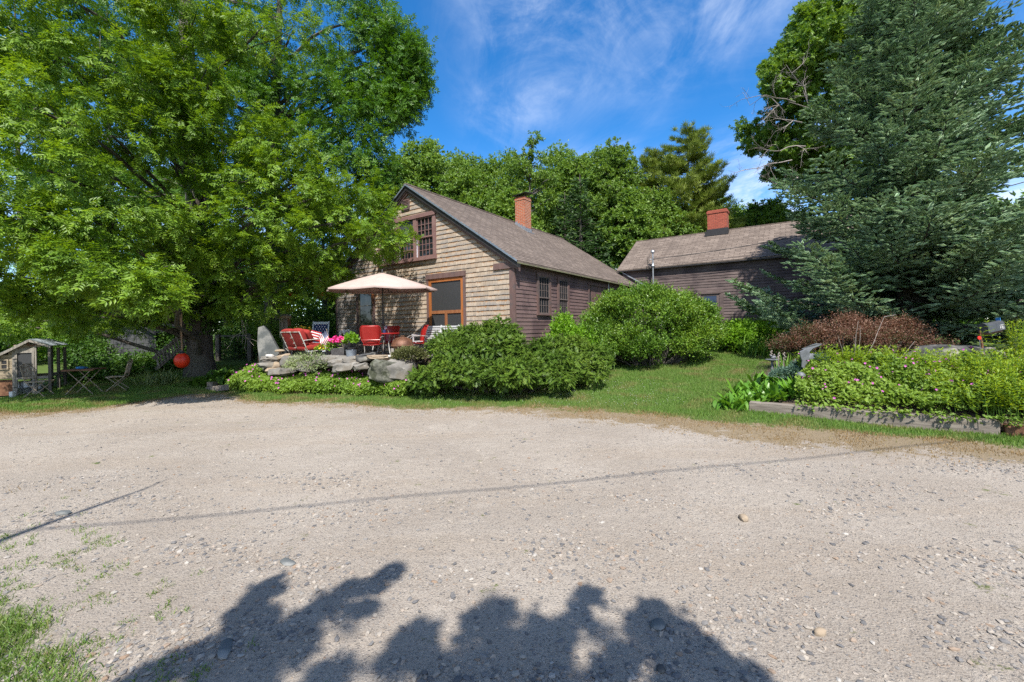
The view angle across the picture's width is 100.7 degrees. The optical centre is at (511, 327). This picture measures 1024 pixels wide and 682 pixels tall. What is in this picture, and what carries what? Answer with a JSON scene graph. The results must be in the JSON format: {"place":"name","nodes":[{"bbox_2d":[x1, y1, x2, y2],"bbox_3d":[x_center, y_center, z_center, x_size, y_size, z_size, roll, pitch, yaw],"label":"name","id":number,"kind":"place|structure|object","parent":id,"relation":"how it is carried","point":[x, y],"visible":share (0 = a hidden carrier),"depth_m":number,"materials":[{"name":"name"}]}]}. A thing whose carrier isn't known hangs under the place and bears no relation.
{"place":"outdoors","nodes":[
{"label":"outdoors","id":0,"kind":"place"},
{"bbox_2d":[0,495,328,681],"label":"weed grass","id":1,"kind":"structure","parent":0,"point":[24,625],"depth_m":2.36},
{"bbox_2d":[258,356,450,383],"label":"terrace bank","id":2,"kind":"structure","parent":0,"point":[424,363],"depth_m":11.50,"materials":[{"name":"soil"}]},
{"bbox_2d":[282,350,431,357],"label":"terrace","id":3,"kind":"structure","parent":2,"relation":"on","point":[298,352],"depth_m":14.64,"materials":[{"name":"stone"}]},
{"bbox_2d":[257,326,282,369],"bbox_3d":[-7.342,0.638,12.894,0.650,1.380,0.170,-1,0,-20],"label":"standing stone","id":4,"kind":"object","parent":3,"relation":"on","point":[266,343],"visible":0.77,"depth_m":12.78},
{"bbox_2d":[278,314,291,353],"bbox_3d":[-7.579,0.290,14.200,0.420,1.477,0.399,-1,0,0],"label":"post","id":5,"kind":"object","parent":3,"relation":"on","point":[284,322],"visible":0.82,"depth_m":14.13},
{"bbox_2d":[280,328,325,356],"bbox_3d":[-6.067,0.431,12.475,1.190,0.819,0.936,-1,0,38],"label":"glider settee","id":6,"kind":"object","parent":3,"relation":"on","point":[295,339],"visible":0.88,"depth_m":12.09,"materials":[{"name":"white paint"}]},
{"bbox_2d":[280,351,329,373],"bbox_3d":[-5.543,0.935,11.596,1.506,0.643,0.782,-1,0,0],"label":"catmint","id":7,"kind":"object","parent":3,"relation":"on","point":[299,358],"visible":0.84,"depth_m":11.49,"materials":[{"name":"green plant"}]},
{"bbox_2d":[326,335,347,354],"bbox_3d":[-4.916,0.549,11.933,0.637,0.670,0.428,-1,0,0],"label":"flower pot","id":8,"kind":"object","parent":3,"relation":"on","point":[337,351],"visible":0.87,"depth_m":11.83,"materials":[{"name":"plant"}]},
{"bbox_2d":[341,331,358,356],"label":"bucket plant","id":9,"kind":"object","parent":3,"relation":"on","point":[354,337],"visible":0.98,"depth_m":11.76,"materials":[{"name":"green plant"}]},
{"bbox_2d":[360,325,384,354],"bbox_3d":[-3.930,0.398,11.915,0.625,0.896,0.606,-1,0,-8],"label":"metal chair","id":10,"kind":"object","parent":3,"relation":"on","point":[370,335],"visible":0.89,"depth_m":11.71,"materials":[{"name":"red metal"}]},
{"bbox_2d":[326,269,436,354],"bbox_3d":[-3.830,-0.443,12.600,3.071,2.576,2.116,-1,0,-22],"label":"patio umbrella","id":11,"kind":"object","parent":3,"relation":"on","point":[382,283],"visible":0.89,"depth_m":12.25,"materials":[{"name":"fabric"}]},
{"bbox_2d":[375,326,399,353],"bbox_3d":[-3.890,0.397,13.383,0.625,0.896,0.606,-1,0,22],"label":"metal chair","id":12,"kind":"object","parent":3,"relation":"on","point":[393,329],"visible":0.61,"depth_m":13.57,"materials":[{"name":"red metal"}]},
{"bbox_2d":[391,337,413,356],"bbox_3d":[-2.975,0.527,11.550,0.628,0.606,0.628,-1,0,0],"label":"fire bowl","id":13,"kind":"object","parent":3,"relation":"on","point":[398,342],"visible":0.63,"depth_m":11.33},
{"bbox_2d":[389,344,428,363],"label":"juniper","id":14,"kind":"object","parent":2,"relation":"on","point":[409,351],"visible":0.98,"depth_m":10.88,"materials":[{"name":"green plant"}]},
{"bbox_2d":[0,320,1023,681],"bbox_3d":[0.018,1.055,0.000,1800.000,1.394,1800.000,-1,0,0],"label":"ground","id":15,"kind":"structure","parent":0,"point":[320,450],"depth_m":3.50,"materials":[{"name":"gravel"}]},
{"bbox_2d":[0,308,47,358],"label":"bush","id":16,"kind":"object","parent":15,"relation":"on","point":[3,347],"visible":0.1,"depth_m":16.00,"materials":[{"name":"green plant"}]},
{"bbox_2d":[0,338,68,395],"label":"hen house","id":17,"kind":"structure","parent":15,"relation":"on","point":[13,359],"depth_m":12.00,"materials":[{"name":"wood"}]},
{"bbox_2d":[12,351,34,394],"bbox_3d":[-13.741,1.280,11.955,0.418,1.235,0.045,-1,0,-30],"label":"door","id":18,"kind":"structure","parent":17,"relation":"in","point":[20,357],"depth_m":11.95,"materials":[{"name":"grey wood"}]},
{"bbox_2d":[19,363,55,397],"bbox_3d":[-13.095,1.450,11.728,0.546,0.926,0.419,-1,0,-15],"label":"bistro chair","id":19,"kind":"object","parent":15,"relation":"on","point":[30,376],"visible":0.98,"depth_m":11.67,"materials":[{"name":"brown wood"}]},
{"bbox_2d":[0,0,122,350],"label":"broadleaf tree","id":20,"kind":"object","parent":15,"relation":"on","point":[31,30],"visible":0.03,"depth_m":21.38,"materials":[{"name":"green plant"}]},
{"bbox_2d":[61,367,105,395],"bbox_3d":[-12.144,1.532,12.061,0.740,0.712,0.540,-1,0,-14],"label":"bistro table","id":21,"kind":"object","parent":15,"relation":"on","point":[85,369],"visible":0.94,"depth_m":11.88,"materials":[{"name":"wood"}]},
{"bbox_2d":[41,334,128,364],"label":"bush","id":22,"kind":"object","parent":15,"relation":"on","point":[79,351],"visible":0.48,"depth_m":16.75,"materials":[{"name":"green plant"}]},
{"bbox_2d":[54,354,139,382],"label":"bush","id":23,"kind":"object","parent":15,"relation":"on","point":[118,369],"visible":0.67,"depth_m":13.71,"materials":[{"name":"green plant"}]},
{"bbox_2d":[1,0,212,324],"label":"broadleaf tree","id":24,"kind":"object","parent":15,"relation":"on","point":[76,15],"visible":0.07,"depth_m":21.23,"materials":[{"name":"green plant"}]},
{"bbox_2d":[70,348,175,373],"bbox_3d":[-13.529,1.429,14.923,3.707,1.459,1.892,-1,0,0],"label":"bush","id":25,"kind":"object","parent":15,"relation":"on","point":[138,360],"visible":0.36,"depth_m":14.71,"materials":[{"name":"green plant"}]},
{"bbox_2d":[105,323,178,359],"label":"garden shed","id":26,"kind":"structure","parent":15,"relation":"on","point":[144,341],"depth_m":17.50,"materials":[{"name":"grey wood"}]},
{"bbox_2d":[126,323,185,353],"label":"bush","id":27,"kind":"object","parent":15,"relation":"on","point":[164,338],"visible":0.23,"depth_m":17.78,"materials":[{"name":"green plant"}]},
{"bbox_2d":[128,367,189,385],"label":"strap leaf clump","id":28,"kind":"object","parent":15,"relation":"on","point":[166,378],"visible":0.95,"depth_m":13.01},
{"bbox_2d":[105,0,297,343],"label":"broadleaf tree","id":29,"kind":"object","parent":15,"relation":"on","point":[119,186],"visible":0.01,"depth_m":21.92,"materials":[{"name":"green plant"}]},
{"bbox_2d":[183,371,227,385],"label":"hosta","id":30,"kind":"object","parent":15,"relation":"on","point":[202,380],"visible":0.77,"depth_m":12.65,"materials":[{"name":"green plant"}]},
{"bbox_2d":[0,0,422,377],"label":"ash tree","id":31,"kind":"object","parent":15,"relation":"on","point":[146,295],"visible":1,"depth_m":11.21,"materials":[{"name":"green plant"}]},
{"bbox_2d":[152,337,186,369],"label":"wooden ramp","id":32,"kind":"structure","parent":31,"relation":"attached to","point":[161,351],"depth_m":13.56,"materials":[{"name":"wood"}]},
{"bbox_2d":[174,275,189,367],"bbox_3d":[-9.842,-0.229,12.689,0.388,2.874,0.575,-1,0,-17],"label":"hanging buoy","id":33,"kind":"object","parent":31,"relation":"hanging from","point":[181,358],"visible":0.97,"depth_m":12.52,"materials":[{"name":"plastic"}]},
{"bbox_2d":[169,216,226,334],"bbox_3d":[-10.451,-1.641,14.204,1.958,3.889,1.822,-1,0,0],"label":"ivy","id":34,"kind":"object","parent":31,"relation":"attached to","point":[215,323],"visible":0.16,"depth_m":13.93,"materials":[{"name":"green plant"}]},
{"bbox_2d":[0,0,439,347],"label":"tall tree","id":35,"kind":"object","parent":15,"relation":"on","point":[395,85],"visible":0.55,"depth_m":14.88,"materials":[{"name":"green plant"}]},
{"bbox_2d":[206,367,241,382],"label":"hosta","id":36,"kind":"object","parent":15,"relation":"on","point":[221,372],"visible":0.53,"depth_m":13.02,"materials":[{"name":"green plant"}]},
{"bbox_2d":[217,638,232,659],"bbox_3d":[-1.565,1.753,2.314,0.066,0.025,0.175,-1,0,-29],"label":"driveway stone","id":37,"kind":"object","parent":15,"relation":"on","point":[224,650],"visible":1,"depth_m":2.30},
{"bbox_2d":[215,333,252,360],"bbox_3d":[-10.798,0.833,16.500,1.539,1.168,0.159,-1,0,8],"label":"wire fence","id":38,"kind":"object","parent":15,"relation":"on","point":[249,344],"visible":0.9,"depth_m":16.50,"materials":[{"name":"wood"}]},
{"bbox_2d":[213,319,257,358],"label":"bush","id":39,"kind":"object","parent":15,"relation":"on","point":[236,347],"visible":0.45,"depth_m":17.17,"materials":[{"name":"green plant"}]},
{"bbox_2d":[241,300,307,358],"bbox_3d":[-9.284,0.140,16.903,3.060,2.645,2.395,-1,0,0],"label":"bush","id":40,"kind":"object","parent":15,"relation":"on","point":[278,339],"visible":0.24,"depth_m":16.62,"materials":[{"name":"green plant"}]},
{"bbox_2d":[289,299,335,350],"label":"bush","id":41,"kind":"object","parent":15,"relation":"on","point":[315,316],"visible":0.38,"depth_m":17.65,"materials":[{"name":"green plant"}]},
{"bbox_2d":[224,363,413,396],"bbox_3d":[-5.428,1.394,11.569,6.170,0.824,1.111,-1,0,19],"label":"flower ground cover","id":42,"kind":"object","parent":15,"relation":"on","point":[252,377],"visible":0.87,"depth_m":11.43,"materials":[{"name":"green plant"}]},
{"bbox_2d":[367,359,395,382],"bbox_3d":[-3.241,1.120,10.931,0.978,0.656,0.704,-1,0,-14],"label":"wall stone","id":43,"kind":"object","parent":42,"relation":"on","point":[378,371],"visible":0.6,"depth_m":10.65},
{"bbox_2d":[386,358,416,379],"bbox_3d":[-2.890,1.096,10.950,0.880,0.592,0.708,-1,0,0],"label":"wall stone","id":44,"kind":"object","parent":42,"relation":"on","point":[398,369],"visible":0.66,"depth_m":10.65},
{"bbox_2d":[281,174,367,329],"bbox_3d":[-10.294,-3.642,22.708,6.714,9.862,6.198,-1,0,33],"label":"broadleaf tree","id":45,"kind":"object","parent":15,"relation":"on","point":[309,294],"visible":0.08,"depth_m":22.18,"materials":[{"name":"green plant"}]},
{"bbox_2d":[355,158,422,224],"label":"broadleaf tree","id":46,"kind":"object","parent":15,"relation":"on","point":[404,164],"visible":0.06,"depth_m":24.49,"materials":[{"name":"green plant"}]},
{"bbox_2d":[388,135,485,210],"bbox_3d":[-4.692,-5.504,27.110,6.898,13.292,6.814,-1,0,0],"label":"broadleaf tree","id":47,"kind":"object","parent":15,"relation":"on","point":[428,160],"visible":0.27,"depth_m":25.87,"materials":[{"name":"green plant"}]},
{"bbox_2d":[432,147,502,192],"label":"broadleaf tree","id":48,"kind":"object","parent":15,"relation":"on","point":[472,163],"visible":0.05,"depth_m":32.10,"materials":[{"name":"green plant"}]},
{"bbox_2d":[448,167,501,210],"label":"broadleaf tree","id":49,"kind":"object","parent":15,"relation":"on","point":[476,182],"visible":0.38,"depth_m":26.44,"materials":[{"name":"green plant"}]},
{"bbox_2d":[330,183,636,351],"bbox_3d":[-0.351,-2.387,19.197,9.038,7.485,11.695,-1,0,34],"label":"farmhouse","id":50,"kind":"object","parent":15,"relation":"on","point":[470,264],"visible":0.58,"depth_m":14.17,"materials":[{"name":"brown paint"}]},
{"bbox_2d":[358,294,371,341],"bbox_3d":[-5.506,-0.470,15.928,0.826,2.008,0.100,-1,0,34],"label":"door","id":51,"kind":"structure","parent":50,"relation":"in","point":[364,300],"depth_m":15.99,"materials":[{"name":"grey paint"}]},
{"bbox_2d":[378,210,436,266],"bbox_3d":[-3.682,-3.008,14.641,2.901,1.565,0.127,-1,0,34],"label":"window","id":52,"kind":"structure","parent":50,"relation":"in","point":[424,224],"depth_m":14.25,"materials":[{"name":"brown paint"}]},
{"bbox_2d":[428,276,462,334],"bbox_3d":[-2.117,-0.526,13.647,1.501,2.124,0.040,-1,0,34],"label":"screen door","id":53,"kind":"structure","parent":50,"relation":"in","point":[446,303],"depth_m":13.64,"materials":[{"name":"orange wood"}]},
{"bbox_2d":[536,272,552,315],"bbox_3d":[1.017,-1.043,13.492,0.105,1.326,0.929,-1,0,34],"label":"window","id":54,"kind":"structure","parent":50,"relation":"in","point":[543,281],"depth_m":13.48,"materials":[{"name":"brown paint"}]},
{"bbox_2d":[556,276,570,315],"bbox_3d":[1.765,-1.055,14.587,0.105,1.326,0.904,-1,0,34],"label":"window","id":55,"kind":"structure","parent":50,"relation":"in","point":[563,291],"depth_m":14.58,"materials":[{"name":"brown paint"}]},
{"bbox_2d":[588,282,607,311],"bbox_3d":[3.503,-0.229,17.135,0.075,3.038,2.015,-1,0,34],"label":"side door","id":56,"kind":"structure","parent":50,"relation":"in","point":[594,289],"depth_m":16.81,"materials":[{"name":"brown paint"}]},
{"bbox_2d":[405,313,615,396],"bbox_3d":[0.010,0.640,10.679,5.587,2.096,3.269,-1,0,0],"label":"leafy shrub","id":57,"kind":"object","parent":15,"relation":"on","point":[494,356],"visible":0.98,"depth_m":10.22,"materials":[{"name":"green plant"}]},
{"bbox_2d":[0,347,1023,492],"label":"lawn grass","id":58,"kind":"structure","parent":15,"relation":"on","point":[19,400],"depth_m":10.02,"materials":[{"name":"plant"}]},
{"bbox_2d":[483,186,543,230],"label":"broadleaf tree","id":59,"kind":"object","parent":15,"relation":"on","point":[505,206],"visible":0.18,"depth_m":25.01,"materials":[{"name":"green plant"}]},
{"bbox_2d":[9,188,1023,345],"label":"woods","id":60,"kind":"object","parent":15,"relation":"on","point":[301,303],"depth_m":35.16,"materials":[{"name":"green plant"}]},
{"bbox_2d":[486,147,551,229],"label":"broadleaf tree","id":61,"kind":"object","parent":15,"relation":"on","point":[501,168],"visible":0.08,"depth_m":32.57,"materials":[{"name":"green plant"}]},
{"bbox_2d":[496,130,570,232],"bbox_3d":[0.969,-6.528,29.706,6.216,14.806,4.957,-1,0,-10],"label":"broadleaf tree","id":62,"kind":"object","parent":15,"relation":"on","point":[530,176],"visible":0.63,"depth_m":29.66,"materials":[{"name":"green plant"}]},
{"bbox_2d":[526,139,599,238],"bbox_3d":[3.447,-7.284,34.826,8.295,15.846,8.212,-1,0,0],"label":"broadleaf tree","id":63,"kind":"object","parent":15,"relation":"on","point":[560,155],"visible":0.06,"depth_m":33.84,"materials":[{"name":"green plant"}]},
{"bbox_2d":[536,306,598,349],"bbox_3d":[1.626,0.318,12.616,2.045,2.031,1.292,-1,0,0],"label":"green shrub","id":64,"kind":"object","parent":15,"relation":"on","point":[566,325],"visible":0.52,"depth_m":12.52,"materials":[{"name":"green plant"}]},
{"bbox_2d":[549,192,586,247],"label":"spruce tree","id":65,"kind":"object","parent":15,"relation":"on","point":[558,229],"visible":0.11,"depth_m":27.85,"materials":[{"name":"green plant"}]},
{"bbox_2d":[537,152,604,255],"bbox_3d":[5.127,-6.464,32.748,6.363,14.054,6.243,-1,0,-30],"label":"broadleaf tree","id":66,"kind":"object","parent":15,"relation":"on","point":[568,167],"visible":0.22,"depth_m":31.95,"materials":[{"name":"green plant"}]},
{"bbox_2d":[555,174,622,274],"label":"spruce tree","id":67,"kind":"object","parent":15,"relation":"on","point":[587,229],"visible":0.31,"depth_m":24.78,"materials":[{"name":"green plant"}]},
{"bbox_2d":[551,142,636,258],"bbox_3d":[6.821,-7.169,34.163,8.386,15.342,7.748,-1,0,-41],"label":"broadleaf tree","id":68,"kind":"object","parent":15,"relation":"on","point":[596,156],"visible":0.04,"depth_m":32.78,"materials":[{"name":"green plant"}]},
{"bbox_2d":[581,136,655,259],"bbox_3d":[7.853,-6.730,30.886,6.148,14.425,5.867,-1,0,0],"label":"broadleaf tree","id":69,"kind":"object","parent":15,"relation":"on","point":[621,169],"visible":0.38,"depth_m":30.31,"materials":[{"name":"green plant"}]},
{"bbox_2d":[598,187,662,273],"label":"broadleaf tree","id":70,"kind":"object","parent":15,"relation":"on","point":[623,229],"visible":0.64,"depth_m":26.27,"materials":[{"name":"green plant"}]},
{"bbox_2d":[576,279,731,366],"bbox_3d":[4.296,-0.163,13.078,5.097,2.863,3.024,-1,0,0],"label":"privet shrub","id":71,"kind":"object","parent":15,"relation":"on","point":[688,321],"visible":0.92,"depth_m":12.52,"materials":[{"name":"green plant"}]},
{"bbox_2d":[603,186,707,245],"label":"broadleaf tree","id":72,"kind":"object","parent":15,"relation":"on","point":[661,206],"visible":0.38,"depth_m":27.53,"materials":[{"name":"green plant"}]},
{"bbox_2d":[635,146,680,205],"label":"pine tree","id":73,"kind":"object","parent":15,"relation":"on","point":[647,164],"visible":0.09,"depth_m":31.11,"materials":[{"name":"green plant"}]},
{"bbox_2d":[652,120,748,236],"bbox_3d":[12.518,-6.951,29.770,8.398,14.912,8.030,-1,0,15],"label":"pine tree","id":74,"kind":"object","parent":15,"relation":"on","point":[694,185],"visible":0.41,"depth_m":28.76,"materials":[{"name":"green plant"}]},
{"bbox_2d":[709,391,759,411],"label":"broadleaf clump","id":75,"kind":"object","parent":15,"relation":"on","point":[731,401],"visible":0.94,"depth_m":8.27,"materials":[{"name":"green plant"}]},
{"bbox_2d":[711,316,789,350],"bbox_3d":[8.217,0.195,14.758,2.902,1.505,2.122,-1,0,0],"label":"lime shrub","id":76,"kind":"object","parent":15,"relation":"on","point":[742,328],"visible":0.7,"depth_m":14.21,"materials":[{"name":"green plant"}]},
{"bbox_2d":[730,334,772,355],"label":"daylily clump","id":77,"kind":"object","parent":15,"relation":"on","point":[751,346],"visible":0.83,"depth_m":13.51,"materials":[{"name":"green plant"}]},
{"bbox_2d":[742,334,784,357],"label":"daylily clump","id":78,"kind":"object","parent":15,"relation":"on","point":[760,347],"visible":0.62,"depth_m":13.12,"materials":[{"name":"green plant"}]},
{"bbox_2d":[615,208,932,342],"bbox_3d":[11.884,-2.596,20.773,11.943,6.788,6.584,-1,0,34],"label":"farmhouse","id":79,"kind":"object","parent":15,"relation":"on","point":[705,278],"visible":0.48,"depth_m":19.45,"materials":[{"name":"brown paint"}]},
{"bbox_2d":[697,288,723,322],"bbox_3d":[8.980,-0.491,19.209,1.092,2.476,0.095,-1,0,34],"label":"door","id":80,"kind":"structure","parent":79,"relation":"in","point":[709,294],"depth_m":19.08,"materials":[{"name":"brown paint"}]},
{"bbox_2d":[729,195,822,226],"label":"broadleaf tree","id":81,"kind":"object","parent":15,"relation":"on","point":[771,211],"visible":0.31,"depth_m":28.64,"materials":[{"name":"green plant"}]},
{"bbox_2d":[721,0,970,197],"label":"maple tree","id":82,"kind":"object","parent":15,"relation":"on","point":[789,75],"visible":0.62,"depth_m":22.87,"materials":[{"name":"green plant"}]},
{"bbox_2d":[724,0,1023,354],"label":"spruce tree","id":83,"kind":"object","parent":15,"relation":"on","point":[914,259],"visible":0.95,"depth_m":11.28,"materials":[{"name":"green plant"}]},
{"bbox_2d":[749,401,999,434],"bbox_3d":[5.948,1.549,7.304,3.267,0.270,0.190,-1,0,36],"label":"planter timber","id":84,"kind":"object","parent":15,"relation":"on","point":[923,421],"visible":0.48,"depth_m":7.02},
{"bbox_2d":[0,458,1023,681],"bbox_3d":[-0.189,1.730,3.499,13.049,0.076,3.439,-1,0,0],"label":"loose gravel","id":85,"kind":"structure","parent":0,"point":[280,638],"depth_m":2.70,"materials":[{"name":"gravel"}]},
{"bbox_2d":[0,402,1023,492],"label":"loose gravel","id":86,"kind":"structure","parent":0,"point":[633,472],"depth_m":5.88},
{"bbox_2d":[0,0,1023,324],"label":"sky","id":87,"kind":"structure","parent":0,"point":[587,73],"materials":[{"name":"blue"}]},
{"bbox_2d":[751,358,1023,430],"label":"garden soil","id":88,"kind":"structure","parent":0,"point":[968,411],"depth_m":7.20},
{"bbox_2d":[746,382,801,401],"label":"broadleaf clump","id":89,"kind":"object","parent":88,"relation":"on","point":[776,397],"visible":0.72,"depth_m":8.34,"materials":[{"name":"green plant"}]},
{"bbox_2d":[769,376,817,396],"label":"broadleaf clump","id":90,"kind":"object","parent":88,"relation":"on","point":[786,389],"visible":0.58,"depth_m":8.32,"materials":[{"name":"green plant"}]},
{"bbox_2d":[767,352,831,378],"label":"blue juniper","id":91,"kind":"object","parent":88,"relation":"on","point":[791,368],"visible":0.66,"depth_m":8.87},
{"bbox_2d":[799,343,821,372],"bbox_3d":[6.160,0.758,8.735,0.759,0.850,0.118,-1,0,-18],"label":"bird ornament","id":92,"kind":"object","parent":88,"relation":"on","point":[805,354],"visible":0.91,"depth_m":8.64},
{"bbox_2d":[795,344,892,364],"bbox_3d":[7.037,0.691,9.027,1.547,0.694,1.136,-1,0,0],"label":"loosestrife","id":93,"kind":"object","parent":88,"relation":"on","point":[838,354],"visible":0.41,"depth_m":8.81,"materials":[{"name":"green plant"}]},
{"bbox_2d":[761,307,960,358],"bbox_3d":[8.764,0.339,10.697,4.337,1.735,1.846,-1,0,0],"label":"barberry","id":94,"kind":"object","parent":88,"relation":"on","point":[899,330],"visible":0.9,"depth_m":10.61,"materials":[{"name":"red plant"}]},
{"bbox_2d":[823,344,915,376],"bbox_3d":[7.264,0.695,8.669,1.785,0.711,1.360,-1,0,-28],"label":"loosestrife","id":95,"kind":"object","parent":88,"relation":"on","point":[847,355],"visible":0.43,"depth_m":8.58,"materials":[{"name":"green plant"}]},
{"bbox_2d":[826,344,951,365],"bbox_3d":[7.593,0.690,8.441,2.920,0.691,1.307,-1,0,9],"label":"loosestrife","id":96,"kind":"object","parent":88,"relation":"on","point":[864,357],"visible":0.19,"depth_m":8.48,"materials":[{"name":"green plant"}]},
{"bbox_2d":[794,346,1023,427],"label":"flower ground cover","id":97,"kind":"object","parent":88,"relation":"on","point":[870,382],"visible":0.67,"depth_m":7.50,"materials":[{"name":"green plant"}]},
{"bbox_2d":[875,348,958,371],"bbox_3d":[7.894,0.729,8.175,1.568,0.658,1.122,-1,0,-32],"label":"loosestrife","id":98,"kind":"object","parent":88,"relation":"on","point":[936,355],"visible":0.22,"depth_m":8.11,"materials":[{"name":"green plant"}]},
{"bbox_2d":[907,345,959,360],"bbox_3d":[9.579,0.695,9.700,0.738,0.583,0.875,-1,0,-27],"label":"ledge rock","id":99,"kind":"object","parent":88,"relation":"on","point":[929,347],"visible":0.15,"depth_m":9.62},
{"bbox_2d":[877,347,1014,384],"bbox_3d":[8.079,0.748,7.661,2.080,0.781,1.530,-1,0,0],"label":"loosestrife","id":100,"kind":"object","parent":88,"relation":"on","point":[962,364],"visible":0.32,"depth_m":7.58,"materials":[{"name":"green plant"}]},
{"bbox_2d":[918,367,996,397],"bbox_3d":[7.885,0.951,7.306,1.625,0.604,0.808,-1,0,0],"label":"loosestrife","id":101,"kind":"object","parent":88,"relation":"on","point":[941,378],"visible":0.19,"depth_m":7.28,"materials":[{"name":"green plant"}]},
{"bbox_2d":[926,368,1023,419],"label":"loosestrife","id":102,"kind":"object","parent":88,"relation":"on","point":[1003,397],"visible":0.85,"depth_m":6.37,"materials":[{"name":"green plant"}]},
{"bbox_2d":[927,347,1023,384],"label":"loosestrife","id":103,"kind":"object","parent":88,"relation":"on","point":[993,363],"visible":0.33,"depth_m":7.20,"materials":[{"name":"green plant"}]},
{"bbox_2d":[942,364,1012,411],"bbox_3d":[7.636,0.962,7.017,1.923,0.672,1.147,-1,0,0],"label":"loosestrife","id":104,"kind":"object","parent":88,"relation":"on","point":[961,381],"visible":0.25,"depth_m":6.80,"materials":[{"name":"green plant"}]},
{"bbox_2d":[957,349,1023,405],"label":"loosestrife","id":105,"kind":"object","parent":88,"relation":"on","point":[1001,367],"visible":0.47,"depth_m":6.78,"materials":[{"name":"green plant"}]},
{"bbox_2d":[977,318,1005,347],"bbox_3d":[10.505,0.408,9.297,0.536,1.231,0.184,-1,0,-12],"label":"mailbox","id":106,"kind":"object","parent":88,"relation":"on","point":[997,325],"visible":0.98,"depth_m":9.24,"materials":[{"name":"metal"}]},
{"bbox_2d":[978,319,1023,362],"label":"loosestrife","id":107,"kind":"object","parent":88,"relation":"on","point":[1019,329],"visible":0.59,"depth_m":8.85,"materials":[{"name":"green plant"}]},
{"bbox_2d":[984,320,1023,361],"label":"loosestrife","id":108,"kind":"object","parent":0,"point":[1017,347],"visible":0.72,"depth_m":8.46,"materials":[{"name":"green plant"}]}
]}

